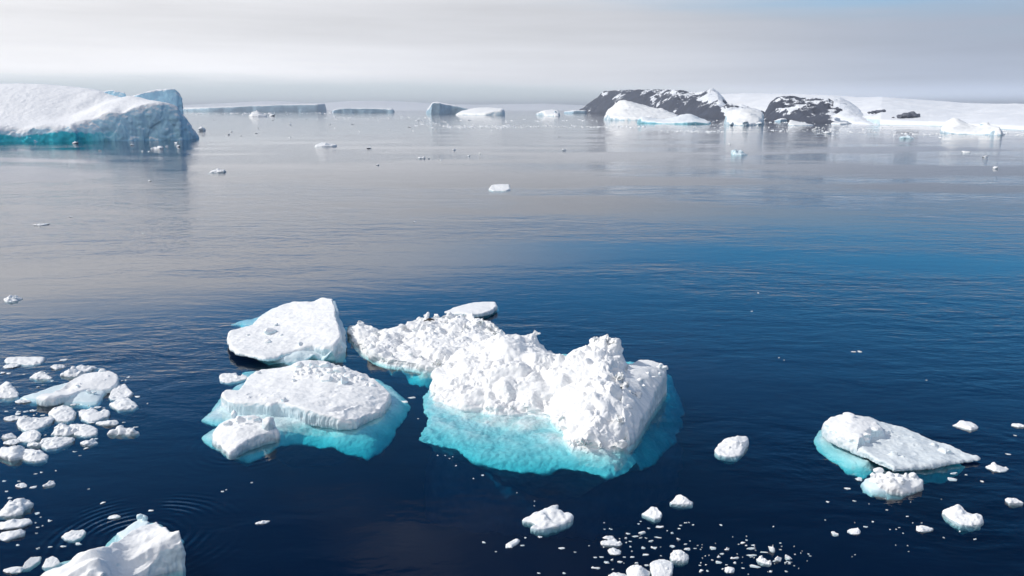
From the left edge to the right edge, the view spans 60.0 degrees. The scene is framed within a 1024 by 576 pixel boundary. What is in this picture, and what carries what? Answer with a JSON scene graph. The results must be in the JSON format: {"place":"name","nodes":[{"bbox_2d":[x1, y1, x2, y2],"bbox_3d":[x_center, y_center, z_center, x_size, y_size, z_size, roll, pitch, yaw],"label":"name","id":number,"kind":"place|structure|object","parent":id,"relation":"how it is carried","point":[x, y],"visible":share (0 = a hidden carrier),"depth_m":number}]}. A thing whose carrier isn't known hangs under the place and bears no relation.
{"place":"outdoors","nodes":[
{"label":"outdoors","id":0,"kind":"place"},
{"bbox_2d":[183,101,585,109],"bbox_3d":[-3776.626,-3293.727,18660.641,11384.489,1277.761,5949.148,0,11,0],"label":"snowfield","id":1,"kind":"structure","parent":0,"point":[395,105],"depth_m":17533.30},
{"bbox_2d":[0,172,1023,575],"bbox_3d":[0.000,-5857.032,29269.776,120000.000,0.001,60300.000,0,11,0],"label":"sea water","id":2,"kind":"structure","parent":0,"point":[778,370],"depth_m":152.35},
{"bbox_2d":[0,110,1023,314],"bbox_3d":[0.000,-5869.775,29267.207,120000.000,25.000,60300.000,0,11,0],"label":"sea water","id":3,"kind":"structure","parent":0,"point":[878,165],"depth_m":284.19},
{"bbox_2d":[0,381,18,405],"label":"ice chunk","id":4,"kind":"object","parent":3,"relation":"on","point":[9,394],"visible":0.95,"depth_m":56.77},
{"bbox_2d":[2,433,16,440],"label":"ice chunk","id":5,"kind":"object","parent":3,"relation":"on","point":[8,436],"visible":0.84,"depth_m":49.43},
{"bbox_2d":[3,439,19,445],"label":"ice chunk","id":6,"kind":"object","parent":3,"relation":"on","point":[11,442],"visible":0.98,"depth_m":48.65},
{"bbox_2d":[4,415,18,421],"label":"ice chunk","id":7,"kind":"object","parent":3,"relation":"on","point":[11,418],"visible":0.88,"depth_m":52.45},
{"bbox_2d":[3,364,20,368],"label":"ice chunk","id":8,"kind":"object","parent":3,"relation":"on","point":[9,366],"visible":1,"depth_m":63.12},
{"bbox_2d":[0,445,24,467],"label":"ice chunk","id":9,"kind":"object","parent":3,"relation":"on","point":[11,456],"visible":0.84,"depth_m":46.56},
{"bbox_2d":[0,529,25,541],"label":"ice chunk","id":10,"kind":"object","parent":3,"relation":"on","point":[6,536],"visible":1,"depth_m":37.99},
{"bbox_2d":[3,295,22,305],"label":"ice floe","id":11,"kind":"object","parent":3,"relation":"on","point":[10,300],"visible":1,"depth_m":84.98},
{"bbox_2d":[3,566,23,573],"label":"ice chunk","id":12,"kind":"object","parent":3,"relation":"on","point":[14,570],"visible":1,"depth_m":35.16},
{"bbox_2d":[0,518,32,530],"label":"ice chunk","id":13,"kind":"object","parent":3,"relation":"on","point":[13,524],"visible":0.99,"depth_m":39.00},
{"bbox_2d":[0,498,33,520],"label":"ice chunk","id":14,"kind":"object","parent":3,"relation":"on","point":[18,508],"visible":0.93,"depth_m":40.24},
{"bbox_2d":[15,483,26,487],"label":"ice chunk","id":15,"kind":"object","parent":3,"relation":"on","point":[21,485],"visible":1,"depth_m":43.10},
{"bbox_2d":[15,399,30,403],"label":"ice chunk","id":16,"kind":"object","parent":3,"relation":"on","point":[20,401],"visible":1,"depth_m":55.49},
{"bbox_2d":[4,356,44,368],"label":"ice chunk","id":17,"kind":"object","parent":3,"relation":"on","point":[29,362],"visible":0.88,"depth_m":64.22},
{"bbox_2d":[17,430,40,446],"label":"ice chunk","id":18,"kind":"object","parent":3,"relation":"on","point":[26,438],"visible":0.81,"depth_m":49.23},
{"bbox_2d":[22,557,40,571],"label":"ice chunk","id":19,"kind":"object","parent":3,"relation":"on","point":[30,564],"visible":1,"depth_m":35.74},
{"bbox_2d":[16,416,53,432],"bbox_3d":[-27.951,8.014,51.512,2.059,0.888,1.956,0,11,0],"label":"ice chunk","id":20,"kind":"object","parent":3,"relation":"on","point":[40,425],"visible":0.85,"depth_m":51.41},
{"bbox_2d":[21,449,48,465],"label":"ice chunk","id":21,"kind":"object","parent":3,"relation":"on","point":[32,457],"visible":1,"depth_m":46.52},
{"bbox_2d":[27,441,43,448],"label":"ice chunk","id":22,"kind":"object","parent":3,"relation":"on","point":[33,445],"visible":0.99,"depth_m":48.32},
{"bbox_2d":[29,371,52,383],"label":"ice chunk","id":23,"kind":"object","parent":3,"relation":"on","point":[41,377],"visible":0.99,"depth_m":60.48},
{"bbox_2d":[33,223,49,225],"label":"ice floe","id":24,"kind":"object","parent":3,"relation":"on","point":[40,224],"visible":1,"depth_m":140.38},
{"bbox_2d":[42,481,54,488],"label":"ice chunk","id":25,"kind":"object","parent":3,"relation":"on","point":[49,484],"visible":1,"depth_m":43.24},
{"bbox_2d":[42,556,59,570],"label":"ice chunk","id":26,"kind":"object","parent":3,"relation":"on","point":[51,562],"visible":0.79,"depth_m":35.71},
{"bbox_2d":[41,436,74,453],"bbox_3d":[-25.025,8.619,48.493,1.658,0.738,1.387,0,11,0],"label":"ice chunk","id":27,"kind":"object","parent":3,"relation":"on","point":[54,445],"visible":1,"depth_m":48.43},
{"bbox_2d":[51,364,65,370],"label":"ice chunk","id":28,"kind":"object","parent":3,"relation":"on","point":[56,367],"visible":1,"depth_m":62.79},
{"bbox_2d":[48,405,75,424],"bbox_3d":[-26.843,7.712,53.074,1.326,0.954,2.485,-9,15,-39],"label":"ice chunk","id":29,"kind":"object","parent":3,"relation":"on","point":[64,414],"visible":0.89,"depth_m":52.72},
{"bbox_2d":[51,423,78,437],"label":"ice chunk","id":30,"kind":"object","parent":3,"relation":"on","point":[62,430],"visible":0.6,"depth_m":50.09},
{"bbox_2d":[20,368,118,416],"bbox_3d":[-28.539,7.084,57.377,5.544,2.428,5.301,0,11,0],"label":"ice floe","id":31,"kind":"object","parent":3,"relation":"on","point":[92,390],"visible":0.88,"depth_m":56.44},
{"bbox_2d":[61,530,85,543],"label":"ice chunk","id":32,"kind":"object","parent":3,"relation":"on","point":[72,537],"visible":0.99,"depth_m":38.03},
{"bbox_2d":[60,366,86,381],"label":"ice chunk","id":33,"kind":"object","parent":3,"relation":"on","point":[73,372],"visible":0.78,"depth_m":61.01},
{"bbox_2d":[69,424,97,439],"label":"ice chunk","id":34,"kind":"object","parent":3,"relation":"on","point":[86,432],"visible":0.88,"depth_m":50.10},
{"bbox_2d":[76,365,99,372],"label":"ice chunk","id":35,"kind":"object","parent":3,"relation":"on","point":[89,369],"visible":0.52,"depth_m":62.43},
{"bbox_2d":[80,438,97,448],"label":"ice chunk","id":36,"kind":"object","parent":3,"relation":"on","point":[91,442],"visible":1,"depth_m":48.55},
{"bbox_2d":[79,407,109,425],"bbox_3d":[-25.060,7.728,52.871,1.995,0.768,1.799,0,11,0],"label":"ice chunk","id":37,"kind":"object","parent":3,"relation":"on","point":[91,414],"visible":0.89,"depth_m":52.78},
{"bbox_2d":[0,83,198,144],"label":"iceberg","id":38,"kind":"object","parent":3,"relation":"on","point":[42,113],"visible":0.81,"depth_m":523.57},
{"bbox_2d":[96,420,118,426],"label":"ice chunk","id":39,"kind":"object","parent":3,"relation":"on","point":[109,423],"visible":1,"depth_m":51.55},
{"bbox_2d":[41,514,185,575],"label":"iceberg","id":40,"kind":"object","parent":3,"relation":"on","point":[141,546],"visible":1,"depth_m":34.94},
{"bbox_2d":[107,515,120,518],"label":"ice chunk","id":41,"kind":"object","parent":3,"relation":"on","point":[114,517],"visible":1,"depth_m":39.82},
{"bbox_2d":[109,384,132,402],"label":"ice chunk","id":42,"kind":"object","parent":3,"relation":"on","point":[121,391],"visible":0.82,"depth_m":56.91},
{"bbox_2d":[107,425,139,439],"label":"ice chunk","id":43,"kind":"object","parent":3,"relation":"on","point":[120,432],"visible":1,"depth_m":50.05},
{"bbox_2d":[109,397,138,414],"bbox_3d":[-23.992,7.367,54.855,1.969,0.759,1.247,10,15,41],"label":"ice chunk","id":44,"kind":"object","parent":3,"relation":"on","point":[124,406],"visible":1,"depth_m":54.53},
{"bbox_2d":[151,146,163,148],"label":"ice floe","id":45,"kind":"object","parent":3,"relation":"on","point":[159,147],"visible":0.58,"depth_m":411.05},
{"bbox_2d":[209,168,225,172],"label":"ice floe","id":46,"kind":"object","parent":3,"relation":"on","point":[217,170],"visible":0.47,"depth_m":256.38},
{"bbox_2d":[219,373,246,385],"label":"ice chunk","id":47,"kind":"object","parent":3,"relation":"on","point":[228,379],"visible":0.94,"depth_m":60.13},
{"bbox_2d":[183,103,326,111],"bbox_3d":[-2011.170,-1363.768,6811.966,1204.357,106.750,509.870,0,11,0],"label":"iceberg","id":48,"kind":"object","parent":3,"relation":"on","point":[293,108],"visible":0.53,"depth_m":6574.82},
{"bbox_2d":[249,110,266,116],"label":"ice floe","id":49,"kind":"object","parent":3,"relation":"on","point":[256,113],"visible":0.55,"depth_m":2156.87},
{"bbox_2d":[255,520,269,524],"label":"ice chunk","id":50,"kind":"object","parent":3,"relation":"on","point":[262,522],"visible":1,"depth_m":39.27},
{"bbox_2d":[227,298,346,367],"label":"ice floe","id":51,"kind":"object","parent":3,"relation":"on","point":[287,334],"visible":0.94,"depth_m":68.07},
{"bbox_2d":[201,360,410,467],"bbox_3d":[-13.101,8.401,56.599,12.576,6.287,16.989,-4,12,-19],"label":"ice floe","id":52,"kind":"object","parent":3,"relation":"on","point":[308,413],"visible":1,"depth_m":52.84},
{"bbox_2d":[314,142,336,146],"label":"ice floe","id":53,"kind":"object","parent":3,"relation":"on","point":[322,144],"visible":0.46,"depth_m":436.10},
{"bbox_2d":[332,108,394,112],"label":"iceberg","id":54,"kind":"object","parent":3,"relation":"on","point":[365,110],"visible":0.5,"depth_m":4530.20},
{"bbox_2d":[344,312,505,397],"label":"ice floe","id":55,"kind":"object","parent":3,"relation":"on","point":[412,355],"visible":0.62,"depth_m":66.66},
{"bbox_2d":[426,102,468,113],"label":"iceberg","id":56,"kind":"object","parent":3,"relation":"on","point":[438,108],"visible":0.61,"depth_m":3669.45},
{"bbox_2d":[444,302,498,320],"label":"ice floe","id":57,"kind":"object","parent":3,"relation":"on","point":[485,311],"visible":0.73,"depth_m":79.46},
{"bbox_2d":[456,107,504,114],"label":"iceberg","id":58,"kind":"object","parent":3,"relation":"on","point":[486,111],"visible":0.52,"depth_m":2729.83},
{"bbox_2d":[489,184,509,195],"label":"ice floe","id":59,"kind":"object","parent":3,"relation":"on","point":[500,187],"visible":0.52,"depth_m":203.75},
{"bbox_2d":[505,539,519,548],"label":"ice chunk","id":60,"kind":"object","parent":3,"relation":"on","point":[512,543],"visible":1,"depth_m":37.33},
{"bbox_2d":[522,505,573,536],"bbox_3d":[1.647,10.508,39.567,2.189,1.067,1.382,-6,13,-28],"label":"ice chunk","id":61,"kind":"object","parent":3,"relation":"on","point":[550,521],"visible":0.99,"depth_m":39.36},
{"bbox_2d":[536,109,559,115],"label":"iceberg","id":62,"kind":"object","parent":3,"relation":"on","point":[551,112],"visible":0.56,"depth_m":2435.66},
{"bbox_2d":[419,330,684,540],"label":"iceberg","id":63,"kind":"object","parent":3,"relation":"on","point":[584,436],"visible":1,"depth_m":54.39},
{"bbox_2d":[564,110,586,113],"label":"iceberg","id":64,"kind":"object","parent":3,"relation":"on","point":[577,112],"visible":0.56,"depth_m":3708.24},
{"bbox_2d":[192,112,1023,137],"bbox_3d":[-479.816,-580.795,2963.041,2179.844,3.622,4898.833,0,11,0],"label":"brash ice","id":65,"kind":"structure","parent":3,"relation":"on","point":[451,126],"depth_m":926.30},
{"bbox_2d":[603,536,614,539],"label":"ice chunk","id":66,"kind":"object","parent":3,"relation":"on","point":[608,537],"visible":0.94,"depth_m":37.87},
{"bbox_2d":[601,539,621,547],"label":"ice chunk","id":67,"kind":"object","parent":3,"relation":"on","point":[611,543],"visible":1,"depth_m":37.30},
{"bbox_2d":[608,547,620,555],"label":"ice chunk","id":68,"kind":"object","parent":3,"relation":"on","point":[613,551],"visible":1,"depth_m":36.65},
{"bbox_2d":[608,572,626,575],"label":"ice chunk","id":69,"kind":"object","parent":3,"relation":"on","point":[616,574],"visible":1,"depth_m":34.83},
{"bbox_2d":[626,565,649,575],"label":"ice chunk","id":70,"kind":"object","parent":3,"relation":"on","point":[636,570],"visible":1,"depth_m":34.85},
{"bbox_2d":[603,100,678,120],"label":"iceberg","id":71,"kind":"object","parent":3,"relation":"on","point":[623,110],"visible":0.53,"depth_m":1477.18},
{"bbox_2d":[642,507,661,523],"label":"ice chunk","id":72,"kind":"object","parent":3,"relation":"on","point":[652,515],"visible":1,"depth_m":39.97},
{"bbox_2d":[650,559,673,575],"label":"ice chunk","id":73,"kind":"object","parent":3,"relation":"on","point":[661,567],"visible":1,"depth_m":35.03},
{"bbox_2d":[637,114,710,123],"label":"iceberg","id":74,"kind":"object","parent":3,"relation":"on","point":[686,119],"visible":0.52,"depth_m":1122.39},
{"bbox_2d":[670,550,688,566],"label":"ice chunk","id":75,"kind":"object","parent":3,"relation":"on","point":[679,558],"visible":0.97,"depth_m":36.09},
{"bbox_2d":[670,495,692,509],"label":"ice chunk","id":76,"kind":"object","parent":3,"relation":"on","point":[679,502],"visible":1,"depth_m":41.25},
{"bbox_2d":[724,566,734,573],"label":"ice chunk","id":77,"kind":"object","parent":3,"relation":"on","point":[728,570],"visible":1,"depth_m":35.20},
{"bbox_2d":[714,436,748,463],"bbox_3d":[11.865,8.788,47.963,1.498,1.155,2.583,6,13,27],"label":"ice chunk","id":78,"kind":"object","parent":3,"relation":"on","point":[731,450],"visible":1,"depth_m":47.49},
{"bbox_2d":[731,149,746,156],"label":"ice floe","id":79,"kind":"object","parent":3,"relation":"on","point":[736,152],"visible":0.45,"depth_m":356.47},
{"bbox_2d":[724,108,763,125],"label":"iceberg","id":80,"kind":"object","parent":3,"relation":"on","point":[746,117],"visible":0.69,"depth_m":1038.70},
{"bbox_2d":[756,555,770,566],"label":"ice chunk","id":81,"kind":"object","parent":3,"relation":"on","point":[761,561],"visible":1,"depth_m":35.87},
{"bbox_2d":[768,546,774,552],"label":"ice chunk","id":82,"kind":"object","parent":3,"relation":"on","point":[772,549],"visible":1,"depth_m":36.80},
{"bbox_2d":[775,556,781,561],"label":"ice chunk","id":83,"kind":"object","parent":3,"relation":"on","point":[777,559],"visible":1,"depth_m":36.04},
{"bbox_2d":[775,118,787,121],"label":"iceberg","id":84,"kind":"object","parent":3,"relation":"on","point":[781,120],"visible":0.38,"depth_m":1308.55},
{"bbox_2d":[788,120,811,125],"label":"iceberg","id":85,"kind":"object","parent":3,"relation":"on","point":[794,123],"visible":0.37,"depth_m":1015.98},
{"bbox_2d":[831,531,838,536],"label":"ice chunk","id":86,"kind":"object","parent":3,"relation":"on","point":[834,533],"visible":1,"depth_m":38.27},
{"bbox_2d":[831,122,847,124],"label":"ice floe","id":87,"kind":"object","parent":3,"relation":"on","point":[839,123],"visible":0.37,"depth_m":1085.54},
{"bbox_2d":[847,528,860,534],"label":"ice chunk","id":88,"kind":"object","parent":3,"relation":"on","point":[855,531],"visible":1,"depth_m":38.41},
{"bbox_2d":[860,467,923,500],"bbox_3d":[18.597,9.683,43.092,3.150,1.518,1.794,0,11,0],"label":"ice floe","id":89,"kind":"object","parent":3,"relation":"on","point":[878,484],"visible":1,"depth_m":42.66},
{"bbox_2d":[814,412,980,485],"bbox_3d":[20.043,9.334,48.551,6.386,4.289,8.143,-6,13,-27],"label":"ice floe","id":90,"kind":"object","parent":3,"relation":"on","point":[852,445],"visible":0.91,"depth_m":47.26},
{"bbox_2d":[900,135,913,138],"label":"ice floe","id":91,"kind":"object","parent":3,"relation":"on","point":[906,137],"visible":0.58,"depth_m":552.64},
{"bbox_2d":[916,525,932,532],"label":"ice chunk","id":92,"kind":"object","parent":3,"relation":"on","point":[922,529],"visible":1,"depth_m":38.62},
{"bbox_2d":[942,504,983,533],"bbox_3d":[20.236,10.454,39.721,1.463,1.137,1.313,0,11,0],"label":"ice chunk","id":93,"kind":"object","parent":3,"relation":"on","point":[957,517],"visible":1,"depth_m":39.48},
{"bbox_2d":[953,420,977,431],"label":"ice chunk","id":94,"kind":"object","parent":3,"relation":"on","point":[968,426],"visible":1,"depth_m":51.10},
{"bbox_2d":[940,118,1002,135],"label":"iceberg","id":95,"kind":"object","parent":3,"relation":"on","point":[954,126],"visible":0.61,"depth_m":658.71},
{"bbox_2d":[985,462,1008,472],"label":"ice chunk","id":96,"kind":"object","parent":3,"relation":"on","point":[994,467],"visible":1,"depth_m":45.16},
{"bbox_2d":[1005,498,1022,507],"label":"ice chunk","id":97,"kind":"object","parent":3,"relation":"on","point":[1013,502],"visible":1,"depth_m":41.18},
{"bbox_2d":[1011,423,1023,428],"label":"ice chunk","id":98,"kind":"object","parent":3,"relation":"on","point":[1017,425],"visible":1,"depth_m":51.28},
{"bbox_2d":[0,0,1023,104],"label":"sky","id":99,"kind":"structure","parent":0,"point":[468,52]},
{"bbox_2d":[579,88,764,118],"bbox_3d":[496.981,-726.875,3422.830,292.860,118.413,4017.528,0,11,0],"label":"mountain","id":100,"kind":"structure","parent":0,"point":[711,103],"depth_m":2674.19},
{"bbox_2d":[764,96,842,122],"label":"mountain","id":101,"kind":"structure","parent":0,"point":[805,109],"depth_m":1352.96},
{"bbox_2d":[833,96,877,124],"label":"snow spur","id":102,"kind":"structure","parent":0,"point":[850,113],"depth_m":1195.59},
{"bbox_2d":[721,93,1023,130],"bbox_3d":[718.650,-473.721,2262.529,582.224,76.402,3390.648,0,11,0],"label":"snowfield","id":103,"kind":"structure","parent":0,"point":[1001,116],"depth_m":1264.55},
{"bbox_2d":[867,109,885,113],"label":"rock outcrop","id":104,"kind":"object","parent":103,"relation":"on","point":[876,111],"visible":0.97,"depth_m":1143.97},
{"bbox_2d":[892,111,919,117],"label":"rock outcrop","id":105,"kind":"object","parent":103,"relation":"on","point":[909,114],"visible":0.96,"depth_m":1042.58}
]}

